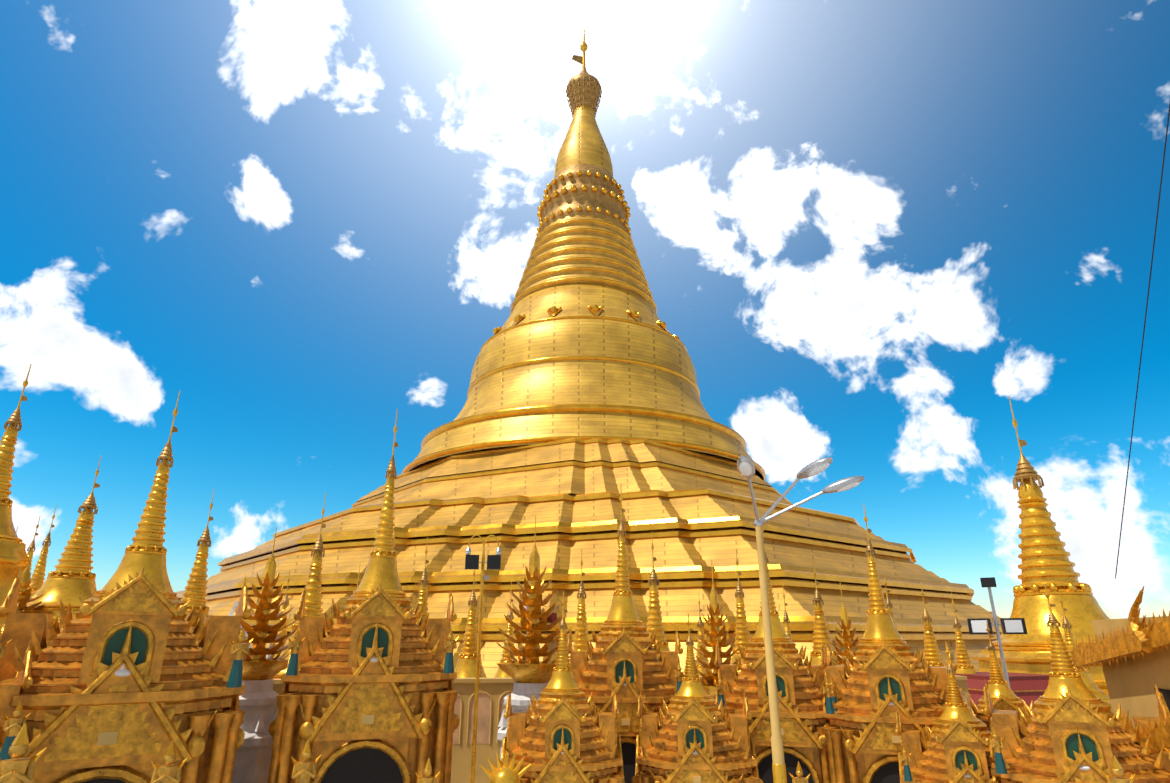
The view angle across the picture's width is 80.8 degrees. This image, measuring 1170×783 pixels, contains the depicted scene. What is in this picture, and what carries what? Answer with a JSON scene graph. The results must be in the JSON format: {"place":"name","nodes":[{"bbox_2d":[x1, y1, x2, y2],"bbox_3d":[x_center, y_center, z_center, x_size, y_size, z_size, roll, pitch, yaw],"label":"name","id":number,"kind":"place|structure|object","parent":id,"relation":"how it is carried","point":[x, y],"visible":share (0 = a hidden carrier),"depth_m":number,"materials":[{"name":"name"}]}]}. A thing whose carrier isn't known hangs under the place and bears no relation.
{"place":"outdoors","nodes":[
{"label":"outdoors","id":0,"kind":"place"},
{"bbox_2d":[0,0,1169,618],"label":"sky","id":1,"kind":"structure","parent":0,"point":[865,229],"materials":[{"name":"blue"}]},
{"bbox_2d":[1070,586,1169,754],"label":"hall","id":2,"kind":"structure","parent":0,"point":[1131,653],"depth_m":9.83,"materials":[{"name":"gold metal"}]},
{"bbox_2d":[1115,103,1169,578],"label":"cable","id":3,"kind":"object","parent":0,"point":[1144,327],"visible":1,"depth_m":14.86,"materials":[{"name":"black plastic"}]},
{"label":"ground","id":4,"kind":"structure","parent":0,"visible":0},
{"bbox_2d":[0,364,31,628],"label":"stupa","id":5,"kind":"object","parent":4,"relation":"on","point":[14,559],"visible":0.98,"depth_m":11.19,"materials":[{"name":"gold metal"}]},
{"bbox_2d":[0,641,32,759],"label":"shrine","id":6,"kind":"object","parent":4,"relation":"on","point":[11,721],"visible":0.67,"depth_m":8.35,"materials":[{"name":"gold metal"}]},
{"bbox_2d":[27,517,39,570],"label":"stupa","id":7,"kind":"object","parent":4,"relation":"on","point":[31,545],"visible":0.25,"depth_m":22.95,"materials":[{"name":"gold metal"}]},
{"bbox_2d":[17,549,53,615],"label":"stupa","id":8,"kind":"object","parent":4,"relation":"on","point":[24,593],"visible":0.19,"depth_m":14.19,"materials":[{"name":"gold metal"}]},
{"bbox_2d":[30,505,56,596],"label":"stupa","id":9,"kind":"object","parent":4,"relation":"on","point":[38,574],"visible":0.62,"depth_m":22.18,"materials":[{"name":"gold metal"}]},
{"bbox_2d":[22,455,101,641],"bbox_3d":[-11.635,4.980,15.310,3.043,7.304,3.043,14,-24,-34],"label":"stupa","id":10,"kind":"object","parent":4,"relation":"on","point":[70,579],"visible":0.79,"depth_m":15.38,"materials":[{"name":"gold metal"}]},
{"bbox_2d":[0,390,252,782],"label":"shrine","id":11,"kind":"object","parent":4,"relation":"on","point":[131,676],"visible":0.96,"depth_m":9.15,"materials":[{"name":"gold metal"}]},
{"bbox_2d":[180,489,214,639],"bbox_3d":[-9.506,5.685,16.493,2.470,6.768,2.470,-6,-20,15],"label":"stupa","id":12,"kind":"object","parent":4,"relation":"on","point":[196,589],"visible":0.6,"depth_m":16.73,"materials":[{"name":"gold metal"}]},
{"bbox_2d":[228,601,270,657],"bbox_3d":[-7.359,6.276,13.879,1.801,3.902,1.754,9,-22,-24],"label":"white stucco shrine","id":13,"kind":"object","parent":4,"relation":"on","point":[232,611],"visible":0.04,"depth_m":14.38,"materials":[{"name":"white paint"}]},
{"bbox_2d":[231,527,296,782],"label":"ornamental tree","id":14,"kind":"object","parent":4,"relation":"on","point":[258,705],"visible":0.67,"depth_m":12.27,"materials":[{"name":"gold metal"}]},
{"bbox_2d":[271,571,289,657],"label":"stupa","id":15,"kind":"object","parent":4,"relation":"on","point":[283,608],"visible":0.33,"depth_m":21.74,"materials":[{"name":"gold metal"}]},
{"bbox_2d":[271,493,325,678],"bbox_3d":[-6.713,5.780,16.669,2.623,6.707,2.623,7,-21,-20],"label":"stupa","id":16,"kind":"object","parent":4,"relation":"on","point":[313,601],"visible":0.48,"depth_m":16.85,"materials":[{"name":"gold metal"}]},
{"bbox_2d":[356,566,360,589],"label":"spire","id":17,"kind":"structure","parent":4,"relation":"on","point":[358,577],"depth_m":22.94,"materials":[{"name":"gold metal"}]},
{"bbox_2d":[268,409,459,782],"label":"shrine","id":18,"kind":"object","parent":4,"relation":"on","point":[369,693],"visible":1,"depth_m":10.79,"materials":[{"name":"gold metal"}]},
{"bbox_2d":[415,537,442,667],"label":"stupa","id":19,"kind":"object","parent":4,"relation":"on","point":[423,591],"visible":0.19,"depth_m":18.57,"materials":[{"name":"gold metal"}]},
{"bbox_2d":[454,569,486,677],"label":"stupa","id":20,"kind":"object","parent":4,"relation":"on","point":[466,665],"visible":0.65,"depth_m":20.08,"materials":[{"name":"gold metal"}]},
{"bbox_2d":[465,534,501,782],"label":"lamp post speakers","id":21,"kind":"object","parent":4,"relation":"on","point":[493,562],"visible":1,"depth_m":15.07,"materials":[{"name":"metal"}]},
{"bbox_2d":[495,581,516,676],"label":"stupa","id":22,"kind":"object","parent":4,"relation":"on","point":[500,672],"visible":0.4,"depth_m":23.12,"materials":[{"name":"gold metal"}]},
{"bbox_2d":[496,516,571,759],"bbox_3d":[-1.076,5.349,13.882,1.633,5.651,1.640,0,-20,-1],"label":"ornamental tree","id":23,"kind":"object","parent":4,"relation":"on","point":[529,672],"visible":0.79,"depth_m":13.62,"materials":[{"name":"gold metal"}]},
{"bbox_2d":[525,606,556,622],"bbox_3d":[-0.941,4.716,14.628,0.682,1.300,0.220,0,-20,-1],"label":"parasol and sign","id":24,"kind":"object","parent":23,"relation":"attached to","point":[551,618],"visible":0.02,"depth_m":14.60,"materials":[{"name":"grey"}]},
{"bbox_2d":[501,592,624,782],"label":"shrine","id":25,"kind":"object","parent":4,"relation":"on","point":[562,733],"visible":0.98,"depth_m":9.35,"materials":[{"name":"gold metal"}]},
{"bbox_2d":[480,750,531,782],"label":"finial","id":26,"kind":"object","parent":25,"relation":"on","point":[505,773],"visible":1,"depth_m":8.70,"materials":[{"name":"gold metal"}]},
{"bbox_2d":[0,723,1135,782],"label":"deva statues","id":27,"kind":"object","parent":4,"relation":"on","point":[17,769],"visible":1,"depth_m":7.21,"materials":[{"name":"gold metal"}]},
{"bbox_2d":[570,548,591,658],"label":"stupa","id":28,"kind":"object","parent":4,"relation":"on","point":[581,635],"visible":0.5,"depth_m":20.63,"materials":[{"name":"gold metal"}]},
{"bbox_2d":[175,27,1001,677],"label":"pagoda","id":29,"kind":"object","parent":4,"relation":"on","point":[583,407],"visible":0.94,"depth_m":61.05,"materials":[{"name":"gold metal"}]},
{"bbox_2d":[273,675,970,782],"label":"arcade wall","id":30,"kind":"structure","parent":4,"relation":"on","point":[494,692],"depth_m":14.78,"materials":[{"name":"paint"}]},
{"bbox_2d":[567,483,684,782],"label":"shrine","id":31,"kind":"object","parent":4,"relation":"on","point":[626,664],"visible":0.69,"depth_m":12.17,"materials":[{"name":"gold metal"}]},
{"bbox_2d":[646,536,669,657],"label":"stupa","id":32,"kind":"object","parent":4,"relation":"on","point":[654,617],"visible":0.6,"depth_m":18.74,"materials":[{"name":"gold metal"}]},
{"bbox_2d":[631,614,763,782],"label":"shrine","id":33,"kind":"object","parent":4,"relation":"on","point":[691,733],"visible":1,"depth_m":10.06,"materials":[{"name":"gold metal"}]},
{"bbox_2d":[696,592,712,675],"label":"stupa","id":34,"kind":"object","parent":4,"relation":"on","point":[700,632],"visible":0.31,"depth_m":23.06,"materials":[{"name":"gold metal"}]},
{"bbox_2d":[693,560,741,703],"bbox_3d":[2.988,6.303,15.454,1.338,4.907,1.344,0,-20,-1],"label":"ornamental tree","id":35,"kind":"object","parent":4,"relation":"on","point":[715,622],"visible":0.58,"depth_m":15.50,"materials":[{"name":"gold metal"}]},
{"bbox_2d":[731,549,750,673],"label":"stupa","id":36,"kind":"object","parent":4,"relation":"on","point":[743,638],"visible":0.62,"depth_m":19.25,"materials":[{"name":"gold metal"}]},
{"bbox_2d":[714,517,839,782],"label":"shrine","id":37,"kind":"object","parent":4,"relation":"on","point":[800,694],"visible":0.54,"depth_m":12.02,"materials":[{"name":"gold metal"}]},
{"bbox_2d":[783,588,791,639],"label":"spire","id":38,"kind":"structure","parent":4,"relation":"on","point":[786,622],"depth_m":22.72,"materials":[{"name":"gold metal"}]},
{"bbox_2d":[737,456,864,782],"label":"street light","id":39,"kind":"object","parent":4,"relation":"on","point":[746,467],"visible":1,"depth_m":9.01,"materials":[{"name":"beige metal"}]},
{"bbox_2d":[808,560,839,672],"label":"stupa","id":40,"kind":"object","parent":4,"relation":"on","point":[821,632],"visible":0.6,"depth_m":17.79,"materials":[{"name":"gold metal"}]},
{"bbox_2d":[829,582,861,676],"bbox_3d":[5.716,6.331,14.695,1.130,4.345,1.134,0,-20,-1],"label":"ornamental tree","id":41,"kind":"object","parent":4,"relation":"on","point":[846,637],"visible":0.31,"depth_m":14.94,"materials":[{"name":"gold metal"}]},
{"bbox_2d":[819,504,962,782],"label":"shrine","id":42,"kind":"object","parent":4,"relation":"on","point":[882,682],"visible":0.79,"depth_m":11.16,"materials":[{"name":"gold metal"}]},
{"bbox_2d":[884,574,946,676],"bbox_3d":[6.599,6.143,14.406,2.109,4.506,2.062,-8,-21,21],"label":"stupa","id":43,"kind":"object","parent":4,"relation":"on","point":[889,606],"visible":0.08,"depth_m":14.90,"materials":[{"name":"gold metal"}]},
{"bbox_2d":[921,584,971,708],"bbox_3d":[8.952,7.229,17.560,1.954,4.576,1.954,-9,-21,23],"label":"stupa","id":44,"kind":"object","parent":4,"relation":"on","point":[931,650],"visible":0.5,"depth_m":17.71,"materials":[{"name":"gold metal"}]},
{"bbox_2d":[895,644,1024,782],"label":"shrine","id":45,"kind":"object","parent":4,"relation":"on","point":[955,748],"visible":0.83,"depth_m":9.67,"materials":[{"name":"gold metal"}]},
{"bbox_2d":[951,592,975,673],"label":"stupa","id":46,"kind":"object","parent":4,"relation":"on","point":[963,663],"visible":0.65,"depth_m":19.84,"materials":[{"name":"gold metal"}]},
{"bbox_2d":[967,577,1026,685],"bbox_3d":[9.311,6.423,15.153,1.129,4.479,0.346,-11,-22,27],"label":"floodlight mast","id":47,"kind":"object","parent":4,"relation":"on","point":[1008,626],"visible":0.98,"depth_m":15.53,"materials":[{"name":"black"}]},
{"bbox_2d":[968,621,1034,731],"bbox_3d":[7.263,5.785,11.851,1.882,3.465,1.853,-10,-22,27],"label":"stupa","id":48,"kind":"object","parent":4,"relation":"on","point":[1003,696],"visible":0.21,"depth_m":11.90,"materials":[{"name":"gold metal"}]},
{"bbox_2d":[954,672,1111,707],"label":"red roof pavilion","id":49,"kind":"structure","parent":4,"relation":"on","point":[1028,689],"depth_m":18.28,"materials":[{"name":"red painted corrugated metal roofing"}]},
{"bbox_2d":[972,397,1109,696],"bbox_3d":[15.307,5.537,22.909,6.267,11.351,6.267,4,-20,-11],"label":"stupa","id":50,"kind":"object","parent":4,"relation":"on","point":[1044,555],"visible":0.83,"depth_m":21.94,"materials":[{"name":"gold metal"}]},
{"bbox_2d":[983,582,1169,782],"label":"shrine","id":51,"kind":"object","parent":4,"relation":"on","point":[1072,727],"visible":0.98,"depth_m":8.55,"materials":[{"name":"gold metal"}]},
{"bbox_2d":[1058,590,1112,712],"bbox_3d":[11.052,6.619,15.331,1.426,4.230,1.426,-12,-23,31],"label":"stupa","id":52,"kind":"object","parent":4,"relation":"on","point":[1092,687],"visible":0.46,"depth_m":15.28,"materials":[{"name":"gold metal"}]}
]}

